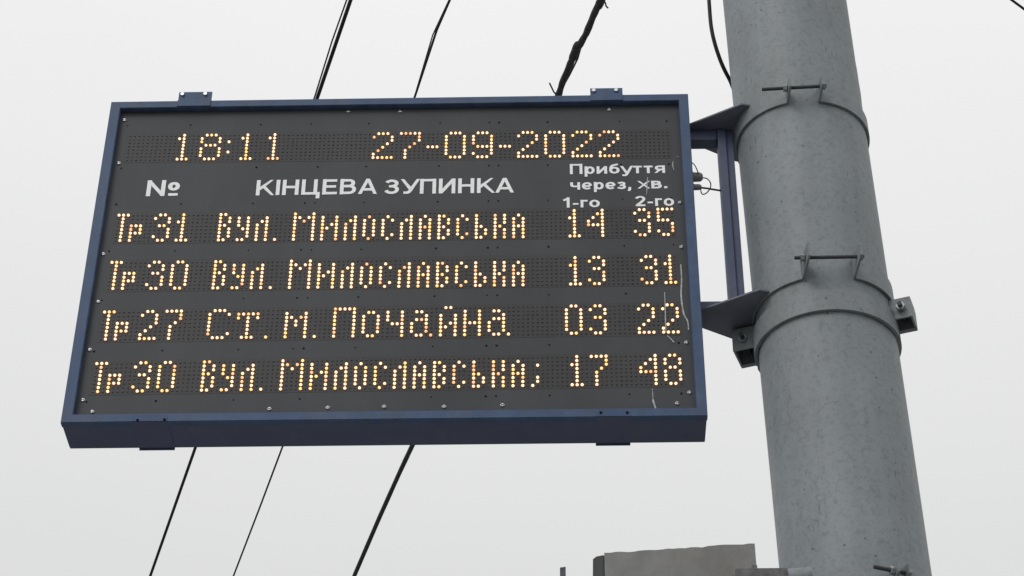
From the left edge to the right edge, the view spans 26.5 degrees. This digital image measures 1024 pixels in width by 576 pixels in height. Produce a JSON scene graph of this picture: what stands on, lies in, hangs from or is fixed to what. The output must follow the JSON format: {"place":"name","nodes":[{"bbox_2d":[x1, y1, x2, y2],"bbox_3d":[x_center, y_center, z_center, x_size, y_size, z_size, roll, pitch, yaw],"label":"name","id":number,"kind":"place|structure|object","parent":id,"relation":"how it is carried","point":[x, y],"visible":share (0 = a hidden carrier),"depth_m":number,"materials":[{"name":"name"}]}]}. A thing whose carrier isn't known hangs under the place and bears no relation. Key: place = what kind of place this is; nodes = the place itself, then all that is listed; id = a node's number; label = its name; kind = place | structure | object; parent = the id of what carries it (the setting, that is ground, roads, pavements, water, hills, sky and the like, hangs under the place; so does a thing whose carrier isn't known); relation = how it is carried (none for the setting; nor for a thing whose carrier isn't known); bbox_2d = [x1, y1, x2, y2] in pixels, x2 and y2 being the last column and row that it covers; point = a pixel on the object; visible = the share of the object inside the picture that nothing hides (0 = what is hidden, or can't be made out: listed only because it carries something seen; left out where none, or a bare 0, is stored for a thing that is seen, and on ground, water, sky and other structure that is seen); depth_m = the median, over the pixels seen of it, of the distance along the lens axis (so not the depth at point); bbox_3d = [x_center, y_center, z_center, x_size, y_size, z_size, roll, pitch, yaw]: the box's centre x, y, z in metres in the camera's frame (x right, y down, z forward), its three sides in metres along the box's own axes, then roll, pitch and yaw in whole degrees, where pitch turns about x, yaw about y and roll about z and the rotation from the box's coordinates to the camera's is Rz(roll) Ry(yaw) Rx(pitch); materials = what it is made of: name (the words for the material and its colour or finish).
{"place":"outdoors","nodes":[
{"label":"outdoors","id":0,"kind":"place"},
{"bbox_2d":[149,0,352,575],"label":"overhead cable","id":1,"kind":"object","parent":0,"point":[337,38],"visible":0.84,"depth_m":9.62,"materials":[{"name":"black rubber"}]},
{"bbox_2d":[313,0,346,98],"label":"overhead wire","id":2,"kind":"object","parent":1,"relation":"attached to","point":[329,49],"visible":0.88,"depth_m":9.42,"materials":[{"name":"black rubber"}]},
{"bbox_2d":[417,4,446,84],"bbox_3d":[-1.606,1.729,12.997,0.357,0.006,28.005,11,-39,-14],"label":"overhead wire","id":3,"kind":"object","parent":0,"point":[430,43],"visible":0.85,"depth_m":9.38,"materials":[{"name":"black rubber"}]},
{"bbox_2d":[352,0,608,575],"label":"cable bundle","id":4,"kind":"object","parent":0,"point":[578,45],"visible":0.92,"depth_m":9.54,"materials":[{"name":"black rubber"}]},
{"bbox_2d":[0,0,1023,575],"label":"sky","id":5,"kind":"structure","parent":0,"point":[941,82],"materials":[{"name":"white"}]},
{"bbox_2d":[1010,0,1023,9],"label":"overhead wire","id":6,"kind":"object","parent":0,"point":[1018,4],"visible":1,"depth_m":9.15,"materials":[{"name":"black rubber"}]},
{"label":"pavement","id":7,"kind":"structure","parent":0,"visible":0},
{"bbox_2d":[560,567,565,575],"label":"thin post","id":8,"kind":"object","parent":7,"relation":"on","point":[562,571],"visible":1,"depth_m":4.52,"materials":[{"name":"metal"}]},
{"bbox_2d":[723,0,931,575],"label":"utility pole","id":9,"kind":"object","parent":7,"relation":"on","point":[844,480],"visible":0.89,"depth_m":4.39,"materials":[{"name":"grey paint"}]},
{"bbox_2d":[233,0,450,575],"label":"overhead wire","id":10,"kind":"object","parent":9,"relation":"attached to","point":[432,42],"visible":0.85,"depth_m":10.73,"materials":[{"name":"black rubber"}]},
{"bbox_2d":[707,0,861,101],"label":"black cable","id":11,"kind":"object","parent":9,"relation":"attached to","point":[720,60],"visible":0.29,"depth_m":5.01,"materials":[{"name":"rubber"}]},
{"bbox_2d":[690,75,893,338],"bbox_3d":[0.596,-0.159,4.668,0.406,0.525,0.353,-1,-38,1],"label":"mounting bracket","id":12,"kind":"object","parent":9,"relation":"attached to","point":[719,133],"visible":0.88,"depth_m":4.65,"materials":[{"name":"grey metal"}]},
{"bbox_2d":[61,88,720,450],"bbox_3d":[-0.222,-0.063,4.636,1.355,0.899,0.103,-1,-38,1],"label":"led display board","id":13,"kind":"object","parent":12,"relation":"attached to","point":[410,271],"visible":1,"depth_m":4.56,"materials":[{"name":"blue paint"}]},
{"bbox_2d":[731,289,917,371],"bbox_3d":[0.646,0.103,4.502,0.308,0.084,0.313,17,-41,-20],"label":"pole collar","id":14,"kind":"object","parent":9,"relation":"attached to","point":[897,317],"visible":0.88,"depth_m":4.41,"materials":[{"name":"grey paint"}]},
{"bbox_2d":[735,561,919,575],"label":"pole clamp","id":15,"kind":"object","parent":9,"relation":"attached to","point":[895,569],"visible":1,"depth_m":3.96,"materials":[{"name":"metal"}]},
{"bbox_2d":[593,543,755,575],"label":"grey cabinet","id":16,"kind":"object","parent":15,"relation":"attached to","point":[721,560],"visible":1,"depth_m":4.00,"materials":[{"name":"grey metal"}]}
]}

